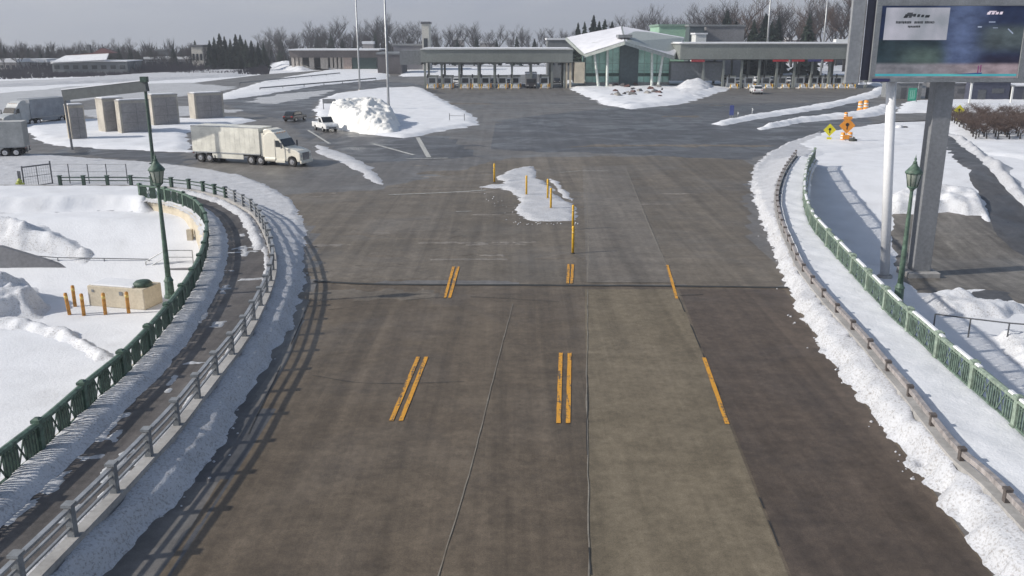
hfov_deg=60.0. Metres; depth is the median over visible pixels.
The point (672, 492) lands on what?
concrete road lane
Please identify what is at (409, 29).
bare tree
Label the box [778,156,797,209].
walkway
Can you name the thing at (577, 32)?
conifer tree
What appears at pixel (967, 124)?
bare tree
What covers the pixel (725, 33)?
grey building
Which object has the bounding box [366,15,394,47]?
bare tree
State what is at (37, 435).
green railing
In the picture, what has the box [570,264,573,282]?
yellow lane marking
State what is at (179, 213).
retaining wall
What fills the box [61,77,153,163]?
sign gantry
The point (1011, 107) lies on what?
bare tree
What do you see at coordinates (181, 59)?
house
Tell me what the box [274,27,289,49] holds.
bare tree
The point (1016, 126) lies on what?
bare tree
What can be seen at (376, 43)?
conifer tree
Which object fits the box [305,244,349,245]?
salt streak
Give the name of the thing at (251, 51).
conifer tree
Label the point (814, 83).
toll booth
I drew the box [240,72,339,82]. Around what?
road rail
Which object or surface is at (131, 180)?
post fence
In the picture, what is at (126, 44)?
bare tree
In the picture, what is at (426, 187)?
worn paving
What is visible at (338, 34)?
bare tree
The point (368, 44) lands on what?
house
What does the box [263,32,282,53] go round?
bare tree
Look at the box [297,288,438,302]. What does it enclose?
worn paving
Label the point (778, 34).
conifer tree
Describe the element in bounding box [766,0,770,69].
lamp pole
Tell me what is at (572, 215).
lane post
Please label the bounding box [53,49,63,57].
bare tree
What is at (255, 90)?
snow patch
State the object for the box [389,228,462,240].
worn paving
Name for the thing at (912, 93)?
guide sign
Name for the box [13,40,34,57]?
bare tree
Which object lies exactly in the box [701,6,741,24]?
bare tree
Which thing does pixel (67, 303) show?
rusty bollard
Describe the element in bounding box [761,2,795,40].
bare tree
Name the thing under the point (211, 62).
conifer tree
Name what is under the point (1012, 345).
ploughed snow ridge
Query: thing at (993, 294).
side road
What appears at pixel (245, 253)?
walkway snow
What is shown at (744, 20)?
bare tree
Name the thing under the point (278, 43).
bare tree
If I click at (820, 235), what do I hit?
retaining wall
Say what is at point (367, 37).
bare tree
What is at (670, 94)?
snow patch
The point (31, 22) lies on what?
sky
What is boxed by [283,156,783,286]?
plaza paving
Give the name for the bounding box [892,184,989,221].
ploughed snow ridge
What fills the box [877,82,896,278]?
white pole
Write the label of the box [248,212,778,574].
road crack
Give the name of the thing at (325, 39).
bare tree
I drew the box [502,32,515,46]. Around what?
bare tree
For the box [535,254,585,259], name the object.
worn paving
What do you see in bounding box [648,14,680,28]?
bare tree
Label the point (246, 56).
conifer tree
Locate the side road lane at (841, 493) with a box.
[679,289,990,575]
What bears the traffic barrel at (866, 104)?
on the asphalt patch at (644, 126)
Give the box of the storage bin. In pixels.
[87,277,162,309]
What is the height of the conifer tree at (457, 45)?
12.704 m
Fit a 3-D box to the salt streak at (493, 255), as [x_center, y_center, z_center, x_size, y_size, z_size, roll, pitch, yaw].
[-1.289,-1.816,50.448,1.900,0.147,0.700,0,16,0]
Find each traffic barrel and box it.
[857,101,862,109]
[863,100,868,108]
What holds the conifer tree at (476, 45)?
on the ground
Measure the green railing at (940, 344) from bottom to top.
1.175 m
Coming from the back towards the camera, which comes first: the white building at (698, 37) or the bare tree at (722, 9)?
the bare tree at (722, 9)
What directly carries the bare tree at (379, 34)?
on the ground
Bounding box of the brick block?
[376,52,406,73]
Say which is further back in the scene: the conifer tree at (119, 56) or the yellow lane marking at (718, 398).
the conifer tree at (119, 56)
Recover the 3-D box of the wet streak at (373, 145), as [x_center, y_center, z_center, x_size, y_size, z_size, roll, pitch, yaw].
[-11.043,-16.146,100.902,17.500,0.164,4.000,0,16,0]
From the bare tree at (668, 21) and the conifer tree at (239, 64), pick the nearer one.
the conifer tree at (239, 64)
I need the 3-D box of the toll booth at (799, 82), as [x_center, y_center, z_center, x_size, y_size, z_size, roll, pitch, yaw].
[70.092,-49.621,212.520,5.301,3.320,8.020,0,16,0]
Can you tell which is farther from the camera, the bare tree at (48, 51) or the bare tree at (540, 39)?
the bare tree at (540, 39)
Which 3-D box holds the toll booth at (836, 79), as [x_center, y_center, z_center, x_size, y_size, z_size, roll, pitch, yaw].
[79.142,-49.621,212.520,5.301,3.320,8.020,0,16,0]
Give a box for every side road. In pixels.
[947,136,1023,254]
[972,290,1012,300]
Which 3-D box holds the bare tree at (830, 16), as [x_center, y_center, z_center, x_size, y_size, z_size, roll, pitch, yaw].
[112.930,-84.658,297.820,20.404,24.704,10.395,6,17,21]
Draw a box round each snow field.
[399,67,545,76]
[743,66,844,74]
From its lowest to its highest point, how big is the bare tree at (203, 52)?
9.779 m
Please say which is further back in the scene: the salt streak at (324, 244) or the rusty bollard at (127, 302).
the salt streak at (324, 244)
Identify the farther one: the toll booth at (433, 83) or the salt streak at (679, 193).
the toll booth at (433, 83)
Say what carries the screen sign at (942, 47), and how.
on the ground
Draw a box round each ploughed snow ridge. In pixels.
[0,216,93,263]
[0,316,113,360]
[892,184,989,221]
[922,287,1023,318]
[948,133,1023,205]
[993,329,1023,366]
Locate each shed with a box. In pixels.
[881,82,923,98]
[925,82,966,98]
[964,82,1010,99]
[1009,83,1023,98]
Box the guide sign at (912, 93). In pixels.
[900,82,918,101]
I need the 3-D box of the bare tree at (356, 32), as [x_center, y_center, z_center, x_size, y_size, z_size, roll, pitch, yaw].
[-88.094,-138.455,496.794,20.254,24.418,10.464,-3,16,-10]
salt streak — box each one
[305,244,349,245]
[313,245,341,246]
[418,242,487,243]
[430,258,516,259]
[449,103,490,103]
[467,243,528,245]
[473,214,514,214]
[480,254,504,255]
[492,241,535,242]
[574,144,769,146]
[594,144,709,145]
[662,193,696,193]
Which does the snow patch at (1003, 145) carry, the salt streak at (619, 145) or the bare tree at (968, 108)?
the bare tree at (968, 108)
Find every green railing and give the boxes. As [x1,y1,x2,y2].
[0,183,208,484]
[802,147,1023,435]
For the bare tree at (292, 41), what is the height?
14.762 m
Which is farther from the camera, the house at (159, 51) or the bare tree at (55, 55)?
the house at (159, 51)
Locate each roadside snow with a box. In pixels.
[0,153,307,575]
[748,132,1023,575]
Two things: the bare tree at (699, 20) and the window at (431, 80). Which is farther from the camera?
the bare tree at (699, 20)
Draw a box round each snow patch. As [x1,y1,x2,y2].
[0,69,254,86]
[27,116,255,151]
[223,68,385,99]
[270,61,323,71]
[313,86,478,137]
[314,145,383,184]
[481,166,577,220]
[549,179,572,200]
[567,81,727,108]
[713,82,881,125]
[757,104,897,129]
[800,122,924,157]
[896,99,1023,112]
[949,121,1023,159]
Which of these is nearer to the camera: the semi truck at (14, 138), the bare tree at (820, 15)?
the semi truck at (14, 138)
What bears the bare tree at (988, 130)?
on the snow patch at (1003, 145)
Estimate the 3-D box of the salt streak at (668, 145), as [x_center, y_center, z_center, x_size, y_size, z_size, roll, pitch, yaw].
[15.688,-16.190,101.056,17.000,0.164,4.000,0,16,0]
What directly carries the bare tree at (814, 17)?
on the ground
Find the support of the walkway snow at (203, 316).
on the walkway at (149, 405)
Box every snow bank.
[0,185,156,212]
[0,185,265,249]
[0,195,228,527]
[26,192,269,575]
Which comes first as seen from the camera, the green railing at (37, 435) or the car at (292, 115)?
the green railing at (37, 435)
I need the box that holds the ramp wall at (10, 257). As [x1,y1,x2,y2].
[0,245,65,267]
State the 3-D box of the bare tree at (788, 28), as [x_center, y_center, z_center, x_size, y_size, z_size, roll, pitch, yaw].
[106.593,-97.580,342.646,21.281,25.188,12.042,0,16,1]
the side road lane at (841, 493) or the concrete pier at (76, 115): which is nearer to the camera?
the side road lane at (841, 493)
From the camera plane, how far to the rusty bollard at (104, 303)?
50.43 m
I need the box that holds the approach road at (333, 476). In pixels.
[159,280,992,575]
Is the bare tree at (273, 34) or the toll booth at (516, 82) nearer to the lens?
the toll booth at (516, 82)
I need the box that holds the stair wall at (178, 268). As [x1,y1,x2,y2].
[170,268,187,269]
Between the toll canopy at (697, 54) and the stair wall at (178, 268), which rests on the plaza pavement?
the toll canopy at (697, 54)
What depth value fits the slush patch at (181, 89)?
198.62 m
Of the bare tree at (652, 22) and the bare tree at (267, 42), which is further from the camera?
the bare tree at (267, 42)
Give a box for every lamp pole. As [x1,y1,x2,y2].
[355,0,361,89]
[384,0,389,104]
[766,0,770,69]
[820,0,827,74]
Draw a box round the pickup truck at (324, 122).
[312,116,338,131]
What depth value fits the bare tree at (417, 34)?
449.58 m
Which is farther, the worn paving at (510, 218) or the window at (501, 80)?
the window at (501, 80)
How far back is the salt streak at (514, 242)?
53.48 m
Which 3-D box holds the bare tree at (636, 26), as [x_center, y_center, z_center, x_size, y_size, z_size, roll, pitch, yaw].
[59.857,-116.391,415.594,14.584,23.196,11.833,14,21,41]
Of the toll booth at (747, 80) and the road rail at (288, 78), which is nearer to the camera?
the toll booth at (747, 80)
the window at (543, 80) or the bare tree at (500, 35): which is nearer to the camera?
the window at (543, 80)
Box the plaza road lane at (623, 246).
[582,166,670,282]
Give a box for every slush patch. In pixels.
[0,83,235,112]
[84,106,242,117]
[249,90,334,103]
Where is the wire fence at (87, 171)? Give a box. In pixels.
[54,164,127,183]
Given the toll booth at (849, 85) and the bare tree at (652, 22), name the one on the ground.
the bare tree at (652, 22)
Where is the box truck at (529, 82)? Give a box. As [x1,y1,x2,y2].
[525,72,536,87]
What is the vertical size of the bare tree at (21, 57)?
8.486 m
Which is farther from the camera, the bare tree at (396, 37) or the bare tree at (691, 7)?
the bare tree at (396, 37)
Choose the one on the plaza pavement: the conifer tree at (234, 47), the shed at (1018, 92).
the shed at (1018, 92)
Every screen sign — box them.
[844,0,876,84]
[867,0,1023,277]
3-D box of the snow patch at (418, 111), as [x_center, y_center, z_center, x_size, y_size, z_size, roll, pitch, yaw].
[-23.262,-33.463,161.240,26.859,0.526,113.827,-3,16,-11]
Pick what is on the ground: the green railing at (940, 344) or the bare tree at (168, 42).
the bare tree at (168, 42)
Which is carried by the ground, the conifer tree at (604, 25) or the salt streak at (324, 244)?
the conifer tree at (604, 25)
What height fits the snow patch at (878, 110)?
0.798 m
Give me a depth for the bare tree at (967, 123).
112.71 m
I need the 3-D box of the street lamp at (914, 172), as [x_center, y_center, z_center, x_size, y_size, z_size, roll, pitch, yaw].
[17.076,-2.442,38.365,0.732,6.623,0.732,0,16,0]
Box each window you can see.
[424,38,427,47]
[429,78,434,82]
[444,78,450,82]
[462,78,467,82]
[482,78,488,82]
[499,78,504,82]
[541,78,546,82]
[728,78,734,82]
[796,78,802,82]
[834,78,840,82]
[957,89,964,92]
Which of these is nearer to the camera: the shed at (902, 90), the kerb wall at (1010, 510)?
the kerb wall at (1010, 510)
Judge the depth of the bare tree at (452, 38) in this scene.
456.95 m
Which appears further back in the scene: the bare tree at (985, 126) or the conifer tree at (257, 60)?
the conifer tree at (257, 60)
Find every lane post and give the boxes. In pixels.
[493,163,494,181]
[525,175,526,193]
[547,179,548,197]
[550,188,551,207]
[571,205,573,229]
[571,226,574,253]
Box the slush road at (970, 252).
[891,212,1023,303]
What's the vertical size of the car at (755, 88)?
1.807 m
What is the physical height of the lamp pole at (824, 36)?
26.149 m
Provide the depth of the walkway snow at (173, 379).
30.48 m
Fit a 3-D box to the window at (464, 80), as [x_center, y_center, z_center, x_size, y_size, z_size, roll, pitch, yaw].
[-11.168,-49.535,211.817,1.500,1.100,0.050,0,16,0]
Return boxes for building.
[288,48,384,68]
[392,44,432,69]
[565,26,684,87]
[649,24,690,60]
[684,25,705,60]
[690,33,707,60]
[704,25,745,77]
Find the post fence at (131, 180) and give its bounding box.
[57,175,227,197]
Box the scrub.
[0,57,270,78]
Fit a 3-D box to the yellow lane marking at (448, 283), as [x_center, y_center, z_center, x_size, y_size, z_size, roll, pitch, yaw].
[-3.175,-0.350,44.995,0.148,0.001,5.915,0,16,0]
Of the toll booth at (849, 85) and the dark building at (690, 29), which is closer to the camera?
the toll booth at (849, 85)
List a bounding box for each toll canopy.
[400,47,572,87]
[668,39,866,87]
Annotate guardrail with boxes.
[0,186,274,575]
[776,150,1023,515]
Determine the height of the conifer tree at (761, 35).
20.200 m
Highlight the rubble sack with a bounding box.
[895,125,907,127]
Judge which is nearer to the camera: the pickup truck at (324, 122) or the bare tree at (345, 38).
the pickup truck at (324, 122)
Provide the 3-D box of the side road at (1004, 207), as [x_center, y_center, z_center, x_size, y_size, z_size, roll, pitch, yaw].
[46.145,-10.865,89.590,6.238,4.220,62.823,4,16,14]
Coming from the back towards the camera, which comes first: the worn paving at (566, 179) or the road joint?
the worn paving at (566, 179)
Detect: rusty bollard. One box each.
[63,293,71,314]
[71,285,76,306]
[79,293,85,315]
[101,293,106,314]
[124,291,130,313]
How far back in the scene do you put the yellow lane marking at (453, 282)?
44.74 m
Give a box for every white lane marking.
[307,130,330,143]
[374,144,414,154]
[389,190,480,194]
[416,137,430,156]
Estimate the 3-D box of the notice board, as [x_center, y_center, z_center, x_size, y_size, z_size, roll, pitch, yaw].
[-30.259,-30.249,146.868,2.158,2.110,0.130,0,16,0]
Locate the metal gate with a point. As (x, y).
(37, 175)
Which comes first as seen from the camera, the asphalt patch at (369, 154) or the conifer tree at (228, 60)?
the asphalt patch at (369, 154)
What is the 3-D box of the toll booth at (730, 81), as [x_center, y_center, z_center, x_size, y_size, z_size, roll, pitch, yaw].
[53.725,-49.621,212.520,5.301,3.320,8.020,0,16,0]
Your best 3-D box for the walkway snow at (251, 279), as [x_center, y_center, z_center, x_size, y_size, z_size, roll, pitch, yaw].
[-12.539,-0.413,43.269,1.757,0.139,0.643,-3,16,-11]
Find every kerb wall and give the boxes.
[4,185,276,575]
[774,154,1023,531]
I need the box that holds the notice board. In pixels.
[322,99,335,108]
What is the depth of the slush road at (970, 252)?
66.04 m
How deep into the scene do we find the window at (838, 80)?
211.81 m
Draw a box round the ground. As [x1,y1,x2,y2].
[0,62,1023,479]
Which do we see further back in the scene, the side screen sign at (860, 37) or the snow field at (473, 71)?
the snow field at (473, 71)
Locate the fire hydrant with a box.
[15,171,23,184]
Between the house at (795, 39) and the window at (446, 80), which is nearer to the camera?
the window at (446, 80)
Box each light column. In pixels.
[968,82,973,103]
[1010,85,1014,102]
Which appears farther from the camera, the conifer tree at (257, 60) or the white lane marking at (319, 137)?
the conifer tree at (257, 60)
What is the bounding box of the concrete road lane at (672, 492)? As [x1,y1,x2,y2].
[585,289,787,575]
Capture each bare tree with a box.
[0,40,10,54]
[0,51,6,68]
[6,48,29,68]
[11,44,26,57]
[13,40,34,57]
[31,45,44,54]
[45,42,57,57]
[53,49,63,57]
[62,49,78,54]
[74,40,94,54]
[109,49,120,59]
[119,46,132,56]
[123,38,137,56]
[147,52,158,63]
[148,49,166,62]
[163,39,178,51]
[181,48,192,66]
[190,54,201,65]
[202,46,215,63]
[251,32,272,51]
[256,33,275,57]
[262,29,285,41]
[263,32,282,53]
[267,37,282,61]
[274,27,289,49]
[275,39,293,60]
[285,32,304,48]
[286,33,296,48]
[287,27,316,48]
[301,29,318,43]
[303,20,321,35]
[304,34,320,47]
[310,17,347,47]
[313,26,331,46]
[316,34,329,47]
[334,23,348,47]
[336,33,356,47]
[338,34,349,47]
[343,20,365,47]
[343,30,360,47]
[358,33,382,47]
[365,17,388,45]
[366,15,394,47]
[369,29,387,47]
[380,12,398,38]
[381,40,392,51]
[387,22,404,48]
[391,22,409,43]
[395,30,416,43]
[397,23,421,39]
[410,21,421,43]
[418,23,440,64]
[432,25,456,63]
[442,28,463,63]
[449,24,470,46]
[455,27,481,46]
[465,23,483,45]
[482,30,500,63]
[490,24,508,46]
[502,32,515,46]
[516,26,530,46]
[517,31,533,64]
[532,30,545,46]
[536,27,554,44]
[606,15,629,27]
[620,6,658,30]
[628,14,654,30]
[641,5,665,29]
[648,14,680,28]
[649,10,678,23]
[674,2,706,24]
[684,8,712,24]
[698,2,736,24]
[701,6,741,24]
[702,0,743,24]
[716,1,750,39]
[719,0,783,41]
[723,4,760,41]
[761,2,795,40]
[768,5,796,32]
[770,2,806,66]
[772,6,798,41]
[784,0,837,63]
[789,0,843,67]
[793,13,823,40]
[803,0,836,41]
[807,8,838,60]
[813,0,844,63]
[821,1,850,71]
[827,0,850,65]
[834,0,851,23]
[951,106,974,123]
[952,104,973,121]
[957,110,990,127]
[957,116,986,133]
[958,110,985,130]
[958,117,976,133]
[961,124,987,138]
[962,115,986,134]
[964,115,1000,136]
[964,116,976,136]
[968,102,993,110]
[972,121,994,138]
[978,113,1007,132]
[982,113,1016,134]
[989,108,1012,115]
[990,119,1009,136]
[990,120,1020,136]
[994,125,1010,138]
[996,121,1021,138]
[997,115,1023,135]
[998,104,1023,114]
[1001,119,1023,136]
[1009,115,1023,128]
[1009,123,1023,138]
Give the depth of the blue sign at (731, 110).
132.59 m
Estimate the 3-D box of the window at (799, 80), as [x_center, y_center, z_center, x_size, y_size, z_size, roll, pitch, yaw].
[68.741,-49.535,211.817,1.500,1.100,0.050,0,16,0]
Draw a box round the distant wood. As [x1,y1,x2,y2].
[0,39,845,64]
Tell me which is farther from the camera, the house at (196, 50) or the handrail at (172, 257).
the house at (196, 50)
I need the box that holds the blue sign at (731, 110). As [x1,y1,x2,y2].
[729,105,733,117]
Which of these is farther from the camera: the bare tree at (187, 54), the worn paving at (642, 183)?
the bare tree at (187, 54)
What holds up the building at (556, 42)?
on the plaza pavement
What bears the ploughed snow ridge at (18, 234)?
on the ground
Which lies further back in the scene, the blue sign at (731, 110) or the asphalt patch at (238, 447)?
the blue sign at (731, 110)
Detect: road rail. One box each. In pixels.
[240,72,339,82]
[259,78,375,88]
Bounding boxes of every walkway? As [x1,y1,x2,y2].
[0,192,269,575]
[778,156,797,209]
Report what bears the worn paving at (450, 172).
on the plaza paving at (701, 238)
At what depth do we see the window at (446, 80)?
211.81 m
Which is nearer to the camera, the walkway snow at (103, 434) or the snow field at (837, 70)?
the walkway snow at (103, 434)
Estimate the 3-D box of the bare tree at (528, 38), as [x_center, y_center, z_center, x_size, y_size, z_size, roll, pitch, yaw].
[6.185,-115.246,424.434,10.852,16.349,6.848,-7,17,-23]
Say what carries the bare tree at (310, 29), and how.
on the ground
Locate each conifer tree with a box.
[2,47,8,58]
[116,47,123,59]
[127,48,132,59]
[170,46,178,65]
[204,41,218,68]
[212,37,219,56]
[215,49,220,67]
[216,34,222,55]
[219,37,234,68]
[223,47,233,68]
[228,39,233,57]
[231,34,237,63]
[233,35,246,67]
[235,48,244,68]
[242,39,252,67]
[249,41,254,63]
[252,42,264,65]
[253,50,261,67]
[261,42,271,68]
[267,39,275,62]
[276,38,287,61]
[328,34,334,47]
[373,33,378,47]
[451,39,463,65]
[470,37,483,65]
[510,36,522,65]
[532,39,541,64]
[573,22,580,60]
[574,22,587,60]
[589,15,596,32]
[596,21,601,30]
[602,19,607,29]
[722,11,731,24]
[743,19,757,73]
[744,13,779,76]
[756,21,779,75]
[774,17,789,72]
[787,15,819,74]
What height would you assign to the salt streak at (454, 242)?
0.144 m
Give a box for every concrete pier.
[63,103,86,138]
[94,96,122,131]
[114,98,151,132]
[147,93,179,124]
[187,91,224,118]
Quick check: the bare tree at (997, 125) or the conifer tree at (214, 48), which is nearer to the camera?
the bare tree at (997, 125)
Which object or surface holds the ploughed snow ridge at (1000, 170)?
on the ground
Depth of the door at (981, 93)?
168.62 m
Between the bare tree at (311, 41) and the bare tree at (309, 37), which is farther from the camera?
the bare tree at (309, 37)
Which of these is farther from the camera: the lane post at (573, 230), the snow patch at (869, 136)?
the snow patch at (869, 136)
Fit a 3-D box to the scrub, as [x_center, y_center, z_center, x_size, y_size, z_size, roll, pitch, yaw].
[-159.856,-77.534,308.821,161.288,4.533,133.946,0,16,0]
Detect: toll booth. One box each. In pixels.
[426,74,440,88]
[442,74,457,88]
[460,74,471,88]
[471,74,492,88]
[481,74,497,88]
[497,74,510,88]
[510,74,525,88]
[538,74,560,88]
[724,74,743,88]
[742,74,760,88]
[759,74,773,88]
[773,74,791,88]
[790,74,808,88]
[804,74,821,88]
[817,74,834,88]
[830,74,853,88]
[842,75,856,88]
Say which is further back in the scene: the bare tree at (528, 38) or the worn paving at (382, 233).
the bare tree at (528, 38)
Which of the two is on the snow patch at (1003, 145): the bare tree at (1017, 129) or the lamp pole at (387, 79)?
the bare tree at (1017, 129)
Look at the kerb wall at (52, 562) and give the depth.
24.98 m
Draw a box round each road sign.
[824,124,835,138]
[839,116,854,140]
[955,105,964,120]
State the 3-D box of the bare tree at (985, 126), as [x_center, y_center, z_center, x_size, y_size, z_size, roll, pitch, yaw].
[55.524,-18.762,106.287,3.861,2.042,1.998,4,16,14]
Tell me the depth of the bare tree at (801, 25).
313.74 m
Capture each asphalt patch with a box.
[52,147,189,165]
[167,283,310,575]
[223,81,444,141]
[320,133,481,162]
[491,103,878,159]
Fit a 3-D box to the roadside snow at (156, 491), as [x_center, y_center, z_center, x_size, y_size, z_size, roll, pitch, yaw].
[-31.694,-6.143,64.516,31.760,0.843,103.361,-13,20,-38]
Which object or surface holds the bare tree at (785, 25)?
on the snow field at (837, 70)
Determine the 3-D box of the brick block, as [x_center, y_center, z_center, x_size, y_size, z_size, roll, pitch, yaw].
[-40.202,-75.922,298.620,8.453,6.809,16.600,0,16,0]
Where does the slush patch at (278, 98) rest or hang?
on the ground
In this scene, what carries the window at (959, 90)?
in the shed at (959, 91)
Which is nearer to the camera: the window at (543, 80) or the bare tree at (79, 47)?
the window at (543, 80)
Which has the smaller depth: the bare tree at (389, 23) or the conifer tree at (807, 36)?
the conifer tree at (807, 36)
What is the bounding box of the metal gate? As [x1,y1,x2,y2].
[21,161,52,184]
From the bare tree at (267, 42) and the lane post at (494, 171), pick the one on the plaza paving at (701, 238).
the lane post at (494, 171)
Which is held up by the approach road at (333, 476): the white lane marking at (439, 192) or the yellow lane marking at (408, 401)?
the yellow lane marking at (408, 401)
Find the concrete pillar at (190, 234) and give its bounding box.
[186,229,193,240]
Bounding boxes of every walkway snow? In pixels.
[3,498,38,525]
[40,470,71,494]
[75,454,104,460]
[94,412,130,441]
[100,449,134,482]
[104,430,122,441]
[166,375,177,385]
[183,361,210,364]
[197,312,207,322]
[210,321,226,327]
[220,285,229,293]
[238,277,262,280]
[240,247,249,255]
[779,156,1023,502]
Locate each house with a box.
[0,58,30,69]
[29,58,58,69]
[50,45,142,73]
[143,56,190,66]
[155,49,171,55]
[190,45,207,65]
[362,41,374,47]
[421,22,431,69]
[452,38,464,46]
[479,41,495,46]
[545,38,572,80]
[783,37,801,62]
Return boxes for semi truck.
[0,96,70,123]
[0,120,30,155]
[190,123,312,166]
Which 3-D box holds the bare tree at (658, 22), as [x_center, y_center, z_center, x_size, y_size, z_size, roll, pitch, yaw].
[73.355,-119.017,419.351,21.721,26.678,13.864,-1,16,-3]
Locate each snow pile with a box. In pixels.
[0,271,50,318]
[328,97,400,134]
[676,78,714,96]
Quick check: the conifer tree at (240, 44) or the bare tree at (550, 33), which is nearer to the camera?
the conifer tree at (240, 44)
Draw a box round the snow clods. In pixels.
[159,148,925,517]
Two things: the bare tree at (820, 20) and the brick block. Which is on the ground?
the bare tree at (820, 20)
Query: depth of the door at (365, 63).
325.90 m
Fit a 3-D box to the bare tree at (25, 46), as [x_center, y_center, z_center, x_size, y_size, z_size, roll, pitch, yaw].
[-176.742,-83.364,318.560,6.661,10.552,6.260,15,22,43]
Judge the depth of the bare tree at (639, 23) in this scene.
391.31 m
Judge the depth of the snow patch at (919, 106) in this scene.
156.40 m
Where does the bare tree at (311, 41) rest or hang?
on the ground
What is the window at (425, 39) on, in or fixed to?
in the white tower house at (426, 34)
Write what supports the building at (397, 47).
on the plaza pavement
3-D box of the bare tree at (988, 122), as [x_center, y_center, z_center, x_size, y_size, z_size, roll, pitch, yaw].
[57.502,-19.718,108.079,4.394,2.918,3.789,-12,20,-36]
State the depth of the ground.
57.33 m
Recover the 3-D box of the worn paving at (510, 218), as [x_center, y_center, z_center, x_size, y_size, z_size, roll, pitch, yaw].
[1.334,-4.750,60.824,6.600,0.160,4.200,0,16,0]
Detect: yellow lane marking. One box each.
[389,357,419,420]
[399,357,427,420]
[443,267,454,297]
[448,267,458,297]
[556,353,562,422]
[566,264,569,282]
[566,353,571,422]
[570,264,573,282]
[666,265,677,297]
[702,357,728,423]
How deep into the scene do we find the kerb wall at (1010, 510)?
27.64 m
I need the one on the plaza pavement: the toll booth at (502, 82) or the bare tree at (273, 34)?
the toll booth at (502, 82)
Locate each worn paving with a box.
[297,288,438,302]
[303,267,380,279]
[335,230,425,236]
[347,266,431,280]
[368,248,484,258]
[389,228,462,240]
[398,186,479,188]
[417,171,490,174]
[487,213,557,222]
[495,176,582,182]
[498,204,583,207]
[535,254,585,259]
[566,166,582,169]
[632,182,656,183]
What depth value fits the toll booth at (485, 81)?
211.72 m
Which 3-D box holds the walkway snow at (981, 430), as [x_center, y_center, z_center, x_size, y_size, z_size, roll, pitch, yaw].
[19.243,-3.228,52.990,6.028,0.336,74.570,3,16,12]
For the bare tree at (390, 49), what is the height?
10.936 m
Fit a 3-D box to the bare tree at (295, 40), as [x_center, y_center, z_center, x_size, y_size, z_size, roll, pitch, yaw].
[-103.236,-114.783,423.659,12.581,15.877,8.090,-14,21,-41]
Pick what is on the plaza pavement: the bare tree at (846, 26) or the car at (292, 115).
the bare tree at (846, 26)
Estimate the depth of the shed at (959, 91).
170.79 m
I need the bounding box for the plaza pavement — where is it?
[0,66,1023,575]
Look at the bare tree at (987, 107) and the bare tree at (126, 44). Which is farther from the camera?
the bare tree at (126, 44)
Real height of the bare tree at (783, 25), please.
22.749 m
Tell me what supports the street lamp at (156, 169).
on the walkway at (149, 405)
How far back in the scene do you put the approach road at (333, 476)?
26.65 m
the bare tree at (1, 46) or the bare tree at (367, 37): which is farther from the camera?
the bare tree at (367, 37)
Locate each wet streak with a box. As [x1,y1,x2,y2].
[341,144,486,146]
[522,117,610,117]
[661,105,683,106]
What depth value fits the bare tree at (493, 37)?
437.09 m
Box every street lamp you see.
[148,152,174,298]
[893,157,922,301]
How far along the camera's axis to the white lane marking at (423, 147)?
98.91 m
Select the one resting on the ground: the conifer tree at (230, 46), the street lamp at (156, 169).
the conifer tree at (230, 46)
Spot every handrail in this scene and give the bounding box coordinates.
[41,256,148,260]
[145,250,193,264]
[933,313,1023,337]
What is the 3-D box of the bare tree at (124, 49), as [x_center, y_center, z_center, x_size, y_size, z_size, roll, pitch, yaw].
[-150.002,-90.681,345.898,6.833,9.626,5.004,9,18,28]
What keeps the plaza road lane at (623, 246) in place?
on the plaza paving at (701, 238)
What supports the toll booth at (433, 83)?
on the plaza pavement
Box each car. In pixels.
[283,110,306,121]
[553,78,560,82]
[749,85,762,93]
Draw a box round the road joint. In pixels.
[313,280,787,287]
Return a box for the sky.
[0,0,851,53]
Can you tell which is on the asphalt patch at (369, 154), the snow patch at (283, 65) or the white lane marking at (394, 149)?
the white lane marking at (394, 149)
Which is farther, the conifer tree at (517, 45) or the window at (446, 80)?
the conifer tree at (517, 45)
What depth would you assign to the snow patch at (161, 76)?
254.84 m
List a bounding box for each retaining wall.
[2,201,203,479]
[806,159,1023,430]
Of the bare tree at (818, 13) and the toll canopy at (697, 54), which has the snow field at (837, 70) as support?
the bare tree at (818, 13)
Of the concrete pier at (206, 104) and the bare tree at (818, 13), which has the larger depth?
the bare tree at (818, 13)
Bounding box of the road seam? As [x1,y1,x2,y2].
[437,169,674,575]
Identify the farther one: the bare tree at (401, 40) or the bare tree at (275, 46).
the bare tree at (401, 40)
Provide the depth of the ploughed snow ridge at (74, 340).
46.88 m
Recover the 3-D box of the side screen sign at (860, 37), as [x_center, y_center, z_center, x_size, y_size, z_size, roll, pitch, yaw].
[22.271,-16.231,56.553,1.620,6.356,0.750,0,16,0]
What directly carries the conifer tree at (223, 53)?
on the ground
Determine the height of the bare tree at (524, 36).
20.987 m
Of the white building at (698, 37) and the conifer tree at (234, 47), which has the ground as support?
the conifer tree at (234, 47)
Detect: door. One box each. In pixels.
[352,58,377,68]
[900,88,917,98]
[977,89,1003,99]
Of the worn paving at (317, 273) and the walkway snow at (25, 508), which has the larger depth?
the worn paving at (317, 273)
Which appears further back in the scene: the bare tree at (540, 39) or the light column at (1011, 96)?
the bare tree at (540, 39)
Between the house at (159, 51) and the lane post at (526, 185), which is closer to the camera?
the lane post at (526, 185)
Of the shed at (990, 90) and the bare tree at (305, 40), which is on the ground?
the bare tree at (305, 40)
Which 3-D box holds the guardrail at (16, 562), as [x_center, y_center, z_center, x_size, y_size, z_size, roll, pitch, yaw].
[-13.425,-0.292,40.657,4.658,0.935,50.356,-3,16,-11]
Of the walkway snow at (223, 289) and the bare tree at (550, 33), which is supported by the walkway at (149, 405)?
the walkway snow at (223, 289)
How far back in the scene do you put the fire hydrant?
71.71 m
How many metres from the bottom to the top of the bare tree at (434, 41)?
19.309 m
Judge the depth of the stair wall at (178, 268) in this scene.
57.20 m

